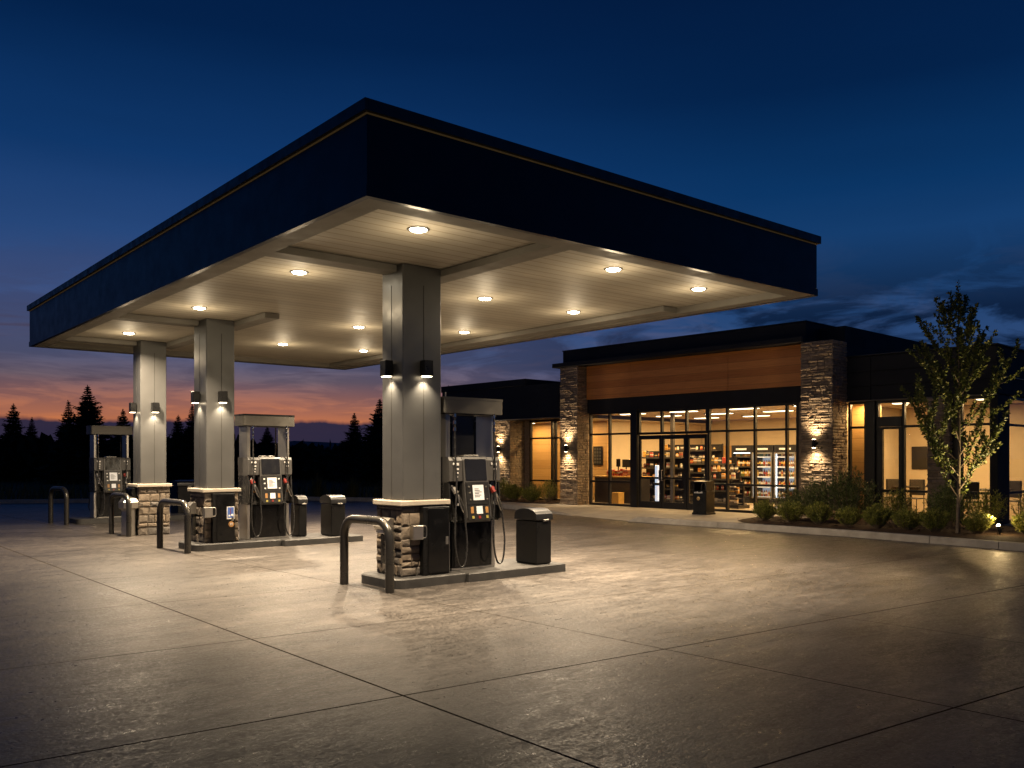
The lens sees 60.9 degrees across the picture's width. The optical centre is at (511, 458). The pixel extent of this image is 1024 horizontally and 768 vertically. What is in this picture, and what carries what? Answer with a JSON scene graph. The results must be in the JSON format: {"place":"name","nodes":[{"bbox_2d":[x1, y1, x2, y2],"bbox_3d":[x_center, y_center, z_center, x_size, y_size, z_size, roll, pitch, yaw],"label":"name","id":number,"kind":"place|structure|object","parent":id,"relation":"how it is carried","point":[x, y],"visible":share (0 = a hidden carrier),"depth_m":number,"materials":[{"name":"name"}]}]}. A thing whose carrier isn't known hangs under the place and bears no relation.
{"place":"outdoors","nodes":[
{"label":"outdoors","id":0,"kind":"place"},
{"bbox_2d":[69,513,183,523],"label":"pump island","id":1,"kind":"structure","parent":0,"point":[89,520],"depth_m":21.47,"materials":[{"name":"concrete"}]},
{"bbox_2d":[86,425,132,517],"bbox_3d":[-10.093,0.338,21.832,1.000,2.285,0.736,0,0,-40],"label":"fuel pump","id":2,"kind":"object","parent":1,"relation":"on","point":[109,476],"visible":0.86,"depth_m":21.59,"materials":[{"name":"silver metal"}]},
{"bbox_2d":[170,480,194,512],"bbox_3d":[-9.052,1.100,24.005,0.550,1.000,0.606,0,0,-40],"label":"litter bin","id":3,"kind":"object","parent":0,"point":[179,489],"visible":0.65,"depth_m":23.75,"materials":[{"name":"metal"}]},
{"bbox_2d":[0,478,381,499],"bbox_3d":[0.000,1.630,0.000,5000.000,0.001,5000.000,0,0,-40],"label":"ground","id":4,"kind":"structure","parent":0,"point":[329,483],"depth_m":52.06,"materials":[{"name":"black plant"}]},
{"bbox_2d":[0,404,42,480],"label":"conifer tree","id":5,"kind":"object","parent":4,"relation":"on","point":[13,428],"visible":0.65,"depth_m":61.57,"materials":[{"name":"black plant"}]},
{"bbox_2d":[24,417,44,475],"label":"conifer tree","id":6,"kind":"object","parent":4,"relation":"on","point":[31,430],"visible":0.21,"depth_m":65.90,"materials":[{"name":"black plant"}]},
{"bbox_2d":[37,400,73,479],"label":"conifer tree","id":7,"kind":"object","parent":4,"relation":"on","point":[66,414],"visible":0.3,"depth_m":59.62,"materials":[{"name":"black plant"}]},
{"bbox_2d":[22,385,132,483],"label":"conifer tree","id":8,"kind":"object","parent":4,"relation":"on","point":[75,457],"visible":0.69,"depth_m":55.22,"materials":[{"name":"black plant"}]},
{"bbox_2d":[111,409,132,477],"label":"conifer tree","id":9,"kind":"object","parent":4,"relation":"on","point":[123,422],"visible":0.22,"depth_m":63.76,"materials":[{"name":"black plant"}]},
{"bbox_2d":[166,415,186,479],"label":"conifer tree","id":10,"kind":"object","parent":4,"relation":"on","point":[178,426],"visible":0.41,"depth_m":65.60,"materials":[{"name":"black plant"}]},
{"bbox_2d":[166,404,193,479],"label":"conifer tree","id":11,"kind":"object","parent":4,"relation":"on","point":[185,464],"visible":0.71,"depth_m":59.41,"materials":[{"name":"black plant"}]},
{"bbox_2d":[0,432,451,480],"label":"wood","id":12,"kind":"object","parent":4,"relation":"on","point":[310,460],"visible":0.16,"depth_m":63.42,"materials":[{"name":"black plant"}]},
{"bbox_2d":[259,427,276,451],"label":"conifer tree","id":13,"kind":"object","parent":4,"relation":"on","point":[267,438],"visible":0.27,"depth_m":69.84,"materials":[{"name":"black plant"}]},
{"bbox_2d":[0,476,594,499],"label":"rough grass","id":14,"kind":"structure","parent":4,"relation":"on","point":[44,492],"depth_m":35.10,"materials":[{"name":"plant"}]},
{"bbox_2d":[325,413,367,482],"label":"conifer tree","id":15,"kind":"object","parent":4,"relation":"on","point":[349,447],"visible":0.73,"depth_m":57.59,"materials":[{"name":"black plant"}]},
{"bbox_2d":[346,399,382,485],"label":"conifer tree","id":16,"kind":"object","parent":4,"relation":"on","point":[371,466],"visible":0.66,"depth_m":51.34,"materials":[{"name":"black plant"}]},
{"bbox_2d":[178,532,362,551],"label":"pump island","id":17,"kind":"structure","parent":0,"point":[311,538],"depth_m":15.78,"materials":[{"name":"concrete"}]},
{"bbox_2d":[187,318,240,542],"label":"canopy column","id":18,"kind":"structure","parent":17,"relation":"on","point":[213,418],"depth_m":15.34,"materials":[{"name":"stone"}]},
{"bbox_2d":[188,502,195,534],"bbox_3d":[-5.706,1.070,15.389,0.160,0.580,0.240,0,0,-40],"label":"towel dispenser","id":19,"kind":"object","parent":18,"relation":"attached to","point":[192,505],"visible":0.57,"depth_m":15.34,"materials":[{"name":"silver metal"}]},
{"bbox_2d":[191,391,200,403],"bbox_3d":[-5.590,-1.076,15.387,0.135,0.208,0.140,0,0,-40],"label":"wall lamp","id":20,"kind":"object","parent":18,"relation":"attached to","point":[196,397],"visible":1,"depth_m":15.33,"materials":[{"name":"black metal"}]},
{"bbox_2d":[203,507,215,517],"bbox_3d":[-5.245,0.939,15.111,0.227,0.182,0.090,0,0,-40],"label":"squeegee box","id":21,"kind":"object","parent":18,"relation":"attached to","point":[207,512],"visible":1,"depth_m":15.05,"materials":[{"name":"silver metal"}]},
{"bbox_2d":[218,391,227,402],"bbox_3d":[-5.092,-1.076,15.315,0.140,0.208,0.135,0,0,-40],"label":"wall lamp","id":22,"kind":"object","parent":18,"relation":"attached to","point":[222,396],"visible":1,"depth_m":15.27,"materials":[{"name":"black metal"}]},
{"bbox_2d":[27,97,820,369],"bbox_3d":[-2.865,-2.770,15.414,7.530,0.860,13.810,0,0,-40],"label":"canopy","id":23,"kind":"object","parent":18,"relation":"on","point":[533,243],"visible":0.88,"depth_m":10.95,"materials":[{"name":"blue metal"}]},
{"bbox_2d":[407,226,429,232],"bbox_3d":[-1.001,-2.437,9.299,0.250,0.027,0.250,0,0,-40],"label":"canopy light","id":24,"kind":"object","parent":23,"relation":"attached to","point":[418,229],"visible":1,"depth_m":9.25,"materials":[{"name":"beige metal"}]},
{"bbox_2d":[604,267,622,271],"bbox_3d":[1.312,-2.437,11.257,0.250,0.027,0.250,0,0,-40],"label":"canopy light","id":25,"kind":"object","parent":23,"relation":"attached to","point":[612,269],"visible":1,"depth_m":11.20,"materials":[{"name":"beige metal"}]},
{"bbox_2d":[234,414,294,539],"bbox_3d":[-4.597,0.338,16.184,1.000,2.285,0.736,0,0,-40],"label":"fuel pump","id":26,"kind":"object","parent":17,"relation":"on","point":[265,496],"visible":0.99,"depth_m":15.97,"materials":[{"name":"silver metal"}]},
{"bbox_2d":[291,495,307,536],"bbox_3d":[-4.064,1.093,16.584,0.190,0.780,0.386,0,0,-40],"label":"litter bin","id":27,"kind":"object","parent":17,"relation":"on","point":[300,509],"visible":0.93,"depth_m":16.47,"materials":[{"name":"metal"}]},
{"bbox_2d":[320,495,345,535],"bbox_3d":[-3.444,1.093,16.739,0.320,0.780,0.466,0,0,-40],"label":"litter bin","id":28,"kind":"object","parent":17,"relation":"on","point":[332,513],"visible":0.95,"depth_m":16.59,"materials":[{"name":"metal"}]},
{"bbox_2d":[276,441,339,449],"bbox_3d":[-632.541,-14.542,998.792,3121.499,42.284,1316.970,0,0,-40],"label":"hills","id":29,"kind":"structure","parent":0,"point":[324,444],"depth_m":1704.56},
{"bbox_2d":[361,558,564,588],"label":"pump island","id":30,"kind":"structure","parent":0,"point":[509,568],"depth_m":11.29,"materials":[{"name":"concrete"}]},
{"bbox_2d":[373,263,449,576],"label":"canopy column","id":31,"kind":"structure","parent":30,"relation":"on","point":[411,404],"depth_m":11.04,"materials":[{"name":"stone"}]},
{"bbox_2d":[373,517,393,563],"bbox_3d":[-1.621,1.040,10.946,0.160,0.580,0.240,0,0,-40],"label":"towel dispenser","id":32,"kind":"object","parent":31,"relation":"attached to","point":[378,529],"visible":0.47,"depth_m":10.96,"materials":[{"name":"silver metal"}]},
{"bbox_2d":[380,360,392,376],"bbox_3d":[-1.584,-1.136,11.044,0.135,0.208,0.140,0,0,-40],"label":"wall lamp","id":33,"kind":"object","parent":31,"relation":"attached to","point":[386,368],"visible":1,"depth_m":10.98,"materials":[{"name":"black metal"}]},
{"bbox_2d":[410,525,426,539],"bbox_3d":[-1.161,0.929,10.908,0.227,0.182,0.090,0,0,-40],"label":"squeegee box","id":34,"kind":"object","parent":31,"relation":"attached to","point":[416,532],"visible":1,"depth_m":10.85,"materials":[{"name":"silver metal"}]},
{"bbox_2d":[420,360,432,376],"bbox_3d":[-1.088,-1.136,11.038,0.140,0.208,0.135,0,0,-40],"label":"wall lamp","id":35,"kind":"object","parent":31,"relation":"attached to","point":[426,368],"visible":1,"depth_m":10.98,"materials":[{"name":"black metal"}]},
{"bbox_2d":[441,392,505,570],"bbox_3d":[-0.646,0.300,11.798,1.000,2.360,0.736,0,0,-40],"label":"fuel pump","id":36,"kind":"object","parent":30,"relation":"on","point":[470,489],"visible":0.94,"depth_m":11.62,"materials":[{"name":"silver metal"}]},
{"bbox_2d":[514,507,552,564],"bbox_3d":[0.305,1.093,12.321,0.310,0.780,0.476,0,0,-40],"label":"litter bin","id":37,"kind":"object","parent":30,"relation":"on","point":[533,536],"visible":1,"depth_m":12.19,"materials":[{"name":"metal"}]},
{"bbox_2d":[0,501,1023,767],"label":"forecourt","id":38,"kind":"structure","parent":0,"point":[632,645],"depth_m":7.13,"materials":[{"name":"concrete"}]},
{"bbox_2d":[48,486,68,524],"bbox_3d":[-11.068,1.143,21.235,0.973,0.914,0.110,0,0,39],"label":"hoop guard","id":39,"kind":"object","parent":38,"relation":"on","point":[66,502],"visible":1,"depth_m":21.13,"materials":[{"name":"brown metal"}]},
{"bbox_2d":[109,492,130,536],"bbox_3d":[-8.137,1.155,18.062,1.023,0.890,0.099,0,0,45],"label":"hoop guard","id":40,"kind":"object","parent":38,"relation":"on","point":[126,496],"visible":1,"depth_m":17.91,"materials":[{"name":"brown metal"}]},
{"bbox_2d":[118,497,142,535],"bbox_3d":[-7.877,1.200,17.919,0.415,0.800,0.379,0,0,27],"label":"litter bin","id":41,"kind":"object","parent":38,"relation":"on","point":[135,503],"visible":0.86,"depth_m":17.83,"materials":[{"name":"silver metal"}]},
{"bbox_2d":[126,340,171,535],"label":"canopy column","id":42,"kind":"structure","parent":38,"relation":"on","point":[148,487],"depth_m":18.18,"materials":[{"name":"stone"}]},
{"bbox_2d":[129,402,136,412],"bbox_3d":[-7.916,-1.056,18.184,0.135,0.208,0.140,0,0,-40],"label":"wall lamp","id":43,"kind":"object","parent":42,"relation":"attached to","point":[132,407],"visible":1,"depth_m":18.12,"materials":[{"name":"black metal"}]},
{"bbox_2d":[151,402,159,412],"bbox_3d":[-7.444,-1.056,18.158,0.140,0.208,0.135,0,0,-40],"label":"wall lamp","id":44,"kind":"object","parent":42,"relation":"attached to","point":[155,407],"visible":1,"depth_m":18.11,"materials":[{"name":"black metal"}]},
{"bbox_2d":[157,498,190,553],"bbox_3d":[-5.865,1.153,15.073,0.109,0.895,1.292,0,0,-43],"label":"hoop guard","id":45,"kind":"object","parent":38,"relation":"on","point":[162,503],"visible":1,"depth_m":14.80,"materials":[{"name":"brown metal"}]},
{"bbox_2d":[0,497,506,503],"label":"kerb","id":46,"kind":"structure","parent":38,"relation":"on","point":[19,501],"depth_m":31.11,"materials":[{"name":"concrete"}]},
{"bbox_2d":[340,515,393,592],"bbox_3d":[-1.795,1.153,10.709,0.109,0.895,1.092,0,0,-44],"label":"hoop guard","id":47,"kind":"object","parent":38,"relation":"on","point":[381,522],"visible":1,"depth_m":10.57,"materials":[{"name":"grey metal"}]},
{"bbox_2d":[502,504,574,515],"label":"kerb","id":48,"kind":"structure","parent":38,"relation":"on","point":[510,506],"depth_m":26.76,"materials":[{"name":"concrete"}]},
{"bbox_2d":[629,517,720,527],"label":"kerb","id":49,"kind":"structure","parent":38,"relation":"on","point":[702,523],"depth_m":20.94,"materials":[{"name":"concrete"}]},
{"bbox_2d":[441,320,1023,524],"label":"shop building","id":50,"kind":"structure","parent":38,"relation":"on","point":[839,387],"depth_m":23.88,"materials":[{"name":"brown wood"}]},
{"bbox_2d":[529,419,559,500],"bbox_3d":[1.620,0.070,29.866,0.100,2.800,2.840,0,0,-43],"label":"window","id":51,"kind":"structure","parent":50,"relation":"in","point":[553,437],"depth_m":30.09,"materials":[{"name":"brown metal"}]},
{"bbox_2d":[589,411,630,506],"bbox_3d":[3.066,0.020,26.948,0.100,2.900,1.730,0,0,-43],"label":"window","id":52,"kind":"structure","parent":50,"relation":"in","point":[609,433],"depth_m":26.98,"materials":[{"name":"brown metal"}]},
{"bbox_2d":[612,492,623,503],"bbox_3d":[3.396,1.285,28.064,0.290,0.370,0.350,0,0,-43],"label":"storage box","id":53,"kind":"object","parent":50,"relation":"on","point":[617,497],"visible":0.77,"depth_m":27.94,"materials":[{"name":"brown cardboard"}]},
{"bbox_2d":[593,475,651,503],"bbox_3d":[3.623,1.025,28.703,0.700,0.890,1.970,0,0,-43],"label":"shop counter","id":54,"kind":"object","parent":50,"relation":"on","point":[601,491],"visible":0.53,"depth_m":28.42,"materials":[{"name":"laminate"}]},
{"bbox_2d":[639,435,661,507],"bbox_3d":[4.079,0.391,25.784,0.123,2.142,0.835,0,0,-43],"label":"door","id":55,"kind":"structure","parent":50,"relation":"in","point":[650,504],"depth_m":25.77,"materials":[{"name":"brown metal"}]},
{"bbox_2d":[642,451,692,502],"bbox_3d":[5.046,0.610,28.268,0.720,1.720,1.700,0,0,-43],"label":"shelf rack","id":56,"kind":"object","parent":50,"relation":"on","point":[679,491],"visible":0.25,"depth_m":28.19,"materials":[{"name":"brown metal"}]},
{"bbox_2d":[638,407,707,434],"bbox_3d":[4.652,-1.065,25.234,0.100,0.730,2.480,0,0,-43],"label":"transom window","id":57,"kind":"structure","parent":50,"relation":"in","point":[686,410],"depth_m":25.17,"materials":[{"name":"brown metal"}]},
{"bbox_2d":[661,434,685,508],"bbox_3d":[4.663,0.391,25.152,0.123,2.142,0.855,0,0,-43],"label":"door","id":58,"kind":"structure","parent":50,"relation":"in","point":[669,505],"depth_m":25.21,"materials":[{"name":"brown metal"}]},
{"bbox_2d":[665,444,723,456],"bbox_3d":[6.406,0.485,30.480,0.720,1.970,2.300,0,0,-43],"label":"shelf rack","id":59,"kind":"object","parent":50,"relation":"on","point":[718,451],"visible":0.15,"depth_m":29.96,"materials":[{"name":"multicoloured metal"}]},
{"bbox_2d":[690,457,736,500],"bbox_3d":[6.493,0.710,28.177,0.720,1.520,1.800,0,0,-43],"label":"shelf rack","id":60,"kind":"object","parent":50,"relation":"on","point":[695,472],"visible":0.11,"depth_m":28.34,"materials":[{"name":"brown metal"}]},
{"bbox_2d":[711,472,746,506],"bbox_3d":[6.444,0.935,26.463,0.720,1.070,1.150,0,0,-43],"label":"shelf rack","id":61,"kind":"object","parent":50,"relation":"on","point":[719,493],"visible":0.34,"depth_m":26.41,"materials":[{"name":"brown metal"}]},
{"bbox_2d":[725,481,749,508],"bbox_3d":[6.633,1.070,25.596,0.600,0.800,0.440,0,0,-43],"label":"shelf rack","id":62,"kind":"object","parent":50,"relation":"on","point":[740,498],"visible":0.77,"depth_m":25.45,"materials":[{"name":"brown metal"}]},
{"bbox_2d":[732,445,751,502],"bbox_3d":[7.810,0.520,28.973,0.626,1.900,0.760,0,0,-43],"label":"drinks cooler","id":63,"kind":"object","parent":50,"relation":"on","point":[742,449],"visible":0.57,"depth_m":28.76,"materials":[{"name":"grey metal"}]},
{"bbox_2d":[708,402,798,514],"bbox_3d":[6.428,0.020,23.314,0.100,2.900,2.750,0,0,-43],"label":"window","id":64,"kind":"structure","parent":50,"relation":"in","point":[786,429],"depth_m":23.22,"materials":[{"name":"brown metal"}]},
{"bbox_2d":[752,445,773,503],"bbox_3d":[8.325,0.520,28.387,0.665,1.900,0.760,0,0,-43],"label":"drinks cooler","id":65,"kind":"object","parent":50,"relation":"on","point":[766,448],"visible":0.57,"depth_m":28.19,"materials":[{"name":"grey metal"}]},
{"bbox_2d":[752,452,772,498],"bbox_3d":[8.096,0.560,28.176,0.042,1.490,0.740,0,0,-43],"label":"door","id":66,"kind":"structure","parent":65,"relation":"in","point":[771,453],"depth_m":27.91,"materials":[{"name":"silver metal"}]},
{"bbox_2d":[774,445,795,503],"bbox_3d":[8.875,0.520,27.792,0.665,1.900,0.780,0,0,-43],"label":"drinks cooler","id":67,"kind":"object","parent":50,"relation":"on","point":[779,449],"visible":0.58,"depth_m":27.82,"materials":[{"name":"grey metal"}]},
{"bbox_2d":[774,452,795,498],"bbox_3d":[8.646,0.560,27.582,0.042,1.490,0.760,0,0,-43],"label":"door","id":68,"kind":"structure","parent":67,"relation":"in","point":[775,453],"depth_m":27.72,"materials":[{"name":"silver metal"}]},
{"bbox_2d":[848,402,864,516],"bbox_3d":[8.566,0.040,21.532,0.100,2.860,0.470,0,0,-43],"label":"window","id":69,"kind":"structure","parent":50,"relation":"in","point":[850,427],"depth_m":21.63,"materials":[{"name":"brown metal"}]},
{"bbox_2d":[878,416,901,518],"bbox_3d":[9.101,0.235,20.917,0.110,2.470,0.570,0,0,-43],"label":"side door","id":70,"kind":"structure","parent":50,"relation":"in","point":[893,422],"depth_m":21.01,"materials":[{"name":"brown metal"}]},
{"bbox_2d":[885,479,898,498],"bbox_3d":[9.871,1.005,22.625,0.420,0.930,0.420,0,0,41],"label":"cafe chair","id":71,"kind":"object","parent":50,"relation":"on","point":[890,483],"visible":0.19,"depth_m":22.78,"materials":[{"name":"brown wood"}]},
{"bbox_2d":[876,399,927,520],"bbox_3d":[9.330,0.040,20.707,0.100,2.860,1.320,0,0,-43],"label":"window","id":72,"kind":"structure","parent":50,"relation":"in","point":[903,402],"depth_m":20.69,"materials":[{"name":"brown metal"}]},
{"bbox_2d":[906,479,924,513],"bbox_3d":[10.269,1.005,22.269,0.420,0.930,0.420,0,0,-37],"label":"cafe chair","id":73,"kind":"object","parent":50,"relation":"on","point":[920,483],"visible":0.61,"depth_m":22.34,"materials":[{"name":"brown metal"}]},
{"bbox_2d":[964,482,983,517],"bbox_3d":[10.758,1.005,20.311,0.420,0.930,0.420,0,0,-43],"label":"cafe chair","id":74,"kind":"object","parent":50,"relation":"on","point":[973,486],"visible":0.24,"depth_m":20.11,"materials":[{"name":"brown metal"}]},
{"bbox_2d":[960,396,990,522],"bbox_3d":[10.423,0.040,19.525,0.100,2.860,0.700,0,0,-43],"label":"window","id":75,"kind":"structure","parent":50,"relation":"in","point":[971,397],"depth_m":19.64,"materials":[{"name":"brown metal"}]},
{"bbox_2d":[1010,481,1021,513],"bbox_3d":[11.944,1.005,20.826,0.420,0.930,0.420,0,0,36],"label":"cafe chair","id":76,"kind":"object","parent":50,"relation":"on","point":[1015,485],"visible":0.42,"depth_m":20.90,"materials":[{"name":"brown metal"}]},
{"bbox_2d":[1009,397,1023,522],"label":"window","id":77,"kind":"structure","parent":50,"relation":"in","point":[1018,399],"depth_m":19.65,"materials":[{"name":"brown metal"}]},
{"bbox_2d":[718,522,929,542],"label":"kerb","id":78,"kind":"structure","parent":38,"relation":"on","point":[851,533],"depth_m":18.03,"materials":[{"name":"concrete"}]},
{"bbox_2d":[930,536,1000,548],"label":"kerb","id":79,"kind":"structure","parent":38,"relation":"on","point":[979,543],"depth_m":15.81,"materials":[{"name":"concrete"}]},
{"bbox_2d":[999,541,1023,550],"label":"kerb","id":80,"kind":"structure","parent":38,"relation":"on","point":[1014,546],"depth_m":15.14,"materials":[{"name":"concrete"}]},
{"bbox_2d":[0,0,1023,443],"label":"sky","id":81,"kind":"structure","parent":0,"point":[890,133],"materials":[{"name":"blue"}]},
{"bbox_2d":[652,465,658,501],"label":"display column","id":82,"kind":"structure","parent":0,"point":[656,483],"depth_m":27.39,"materials":[{"name":"white plastic"}]},
{"bbox_2d":[501,501,1022,542],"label":"pavement","id":83,"kind":"structure","parent":0,"point":[613,512],"depth_m":23.62,"materials":[{"name":"concrete"}]},
{"bbox_2d":[500,498,559,503],"bbox_3d":[0.359,1.435,29.895,1.680,0.057,4.295,0,0,-43],"label":"mulch bed","id":84,"kind":"object","parent":83,"relation":"on","point":[522,500],"visible":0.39,"depth_m":29.02,"materials":[{"name":"brown soil"}]},
{"bbox_2d":[497,477,511,499],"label":"tall shrub","id":85,"kind":"object","parent":84,"relation":"on","point":[502,488],"visible":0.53,"depth_m":30.12,"materials":[{"name":"green plant"}]},
{"bbox_2d":[503,484,523,500],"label":"shrub","id":86,"kind":"object","parent":84,"relation":"on","point":[514,491],"visible":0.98,"depth_m":29.38,"materials":[{"name":"green plant"}]},
{"bbox_2d":[521,487,542,501],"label":"shrub","id":87,"kind":"object","parent":84,"relation":"on","point":[530,494],"visible":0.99,"depth_m":28.66,"materials":[{"name":"green plant"}]},
{"bbox_2d":[535,479,559,501],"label":"tall shrub","id":88,"kind":"object","parent":84,"relation":"on","point":[549,493],"visible":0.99,"depth_m":28.56,"materials":[{"name":"green plant"}]},
{"bbox_2d":[692,480,715,514],"bbox_3d":[5.030,1.030,22.826,0.444,0.880,0.459,0,0,-43],"label":"entrance bin","id":89,"kind":"object","parent":83,"relation":"on","point":[703,497],"visible":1,"depth_m":22.70,"materials":[{"name":"metal"}]},
{"bbox_2d":[737,515,1023,542],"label":"mulch bed","id":90,"kind":"object","parent":83,"relation":"on","point":[1010,533],"visible":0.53,"depth_m":17.79,"materials":[{"name":"brown soil"}]},
{"bbox_2d":[751,499,777,520],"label":"shrub","id":91,"kind":"object","parent":90,"relation":"on","point":[763,510],"visible":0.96,"depth_m":19.93,"materials":[{"name":"green plant"}]},
{"bbox_2d":[771,486,803,506],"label":"tall shrub","id":92,"kind":"object","parent":90,"relation":"on","point":[791,496],"visible":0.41,"depth_m":20.92,"materials":[{"name":"green plant"}]},
{"bbox_2d":[774,499,805,522],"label":"shrub","id":93,"kind":"object","parent":90,"relation":"on","point":[789,511],"visible":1,"depth_m":19.42,"materials":[{"name":"green plant"}]},
{"bbox_2d":[790,477,834,517],"bbox_3d":[7.123,0.949,20.577,1.103,1.051,1.043,0,0,1],"label":"tall shrub","id":94,"kind":"object","parent":90,"relation":"on","point":[813,491],"visible":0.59,"depth_m":20.53,"materials":[{"name":"green plant"}]},
{"bbox_2d":[804,500,833,523],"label":"shrub","id":95,"kind":"object","parent":90,"relation":"on","point":[818,513],"visible":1,"depth_m":18.92,"materials":[{"name":"green plant"}]},
{"bbox_2d":[833,505,865,525],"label":"shrub","id":96,"kind":"object","parent":90,"relation":"on","point":[850,516],"visible":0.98,"depth_m":18.38,"materials":[{"name":"green plant"}]},
{"bbox_2d":[820,464,881,513],"bbox_3d":[7.867,0.801,20.145,1.415,1.348,1.338,0,0,38],"label":"tall shrub","id":97,"kind":"object","parent":90,"relation":"on","point":[851,495],"visible":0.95,"depth_m":20.02,"materials":[{"name":"green plant"}]},
{"bbox_2d":[860,503,893,528],"bbox_3d":[7.538,1.179,17.968,0.653,0.570,0.670,0,0,20],"label":"shrub","id":98,"kind":"object","parent":90,"relation":"on","point":[878,517],"visible":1,"depth_m":17.86,"materials":[{"name":"green plant"}]},
{"bbox_2d":[874,487,918,523],"bbox_3d":[8.495,1.046,19.085,0.820,0.856,0.881,0,0,-23],"label":"tall shrub","id":99,"kind":"object","parent":90,"relation":"on","point":[895,503],"visible":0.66,"depth_m":19.02,"materials":[{"name":"green plant"}]},
{"bbox_2d":[890,507,922,529],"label":"shrub","id":100,"kind":"object","parent":90,"relation":"on","point":[906,519],"visible":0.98,"depth_m":17.38,"materials":[{"name":"green plant"}]},
{"bbox_2d":[918,505,951,532],"bbox_3d":[8.240,1.187,16.980,0.633,0.553,0.649,0,0,-32],"label":"shrub","id":101,"kind":"object","parent":90,"relation":"on","point":[936,520],"visible":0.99,"depth_m":16.89,"materials":[{"name":"green plant"}]},
{"bbox_2d":[922,480,976,525],"bbox_3d":[9.339,0.960,18.486,1.020,1.028,1.079,0,0,-1],"label":"tall shrub","id":102,"kind":"object","parent":90,"relation":"on","point":[950,506],"visible":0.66,"depth_m":18.43,"materials":[{"name":"green plant"}]},
{"bbox_2d":[900,280,1023,532],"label":"young tree","id":103,"kind":"object","parent":90,"relation":"on","point":[935,443],"visible":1,"depth_m":16.58,"materials":[{"name":"green plant"}]},
{"bbox_2d":[960,510,993,533],"bbox_3d":[8.849,1.218,16.561,0.645,0.490,0.644,0,0,30],"label":"shrub","id":104,"kind":"object","parent":90,"relation":"on","point":[981,522],"visible":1,"depth_m":16.45,"materials":[{"name":"green plant"}]},
{"bbox_2d":[963,487,1008,528],"bbox_3d":[9.732,1.031,17.903,0.849,0.886,0.912,0,0,33],"label":"tall shrub","id":105,"kind":"object","parent":90,"relation":"on","point":[995,510],"visible":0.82,"depth_m":17.76,"materials":[{"name":"green plant"}]},
{"bbox_2d":[1010,491,1023,515],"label":"tall shrub","id":106,"kind":"object","parent":90,"relation":"on","point":[1021,507],"visible":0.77,"depth_m":17.52,"materials":[{"name":"green plant"}]},
{"bbox_2d":[1011,510,1023,534],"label":"shrub","id":107,"kind":"object","parent":90,"relation":"on","point":[1018,523],"visible":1,"depth_m":16.23,"materials":[{"name":"green plant"}]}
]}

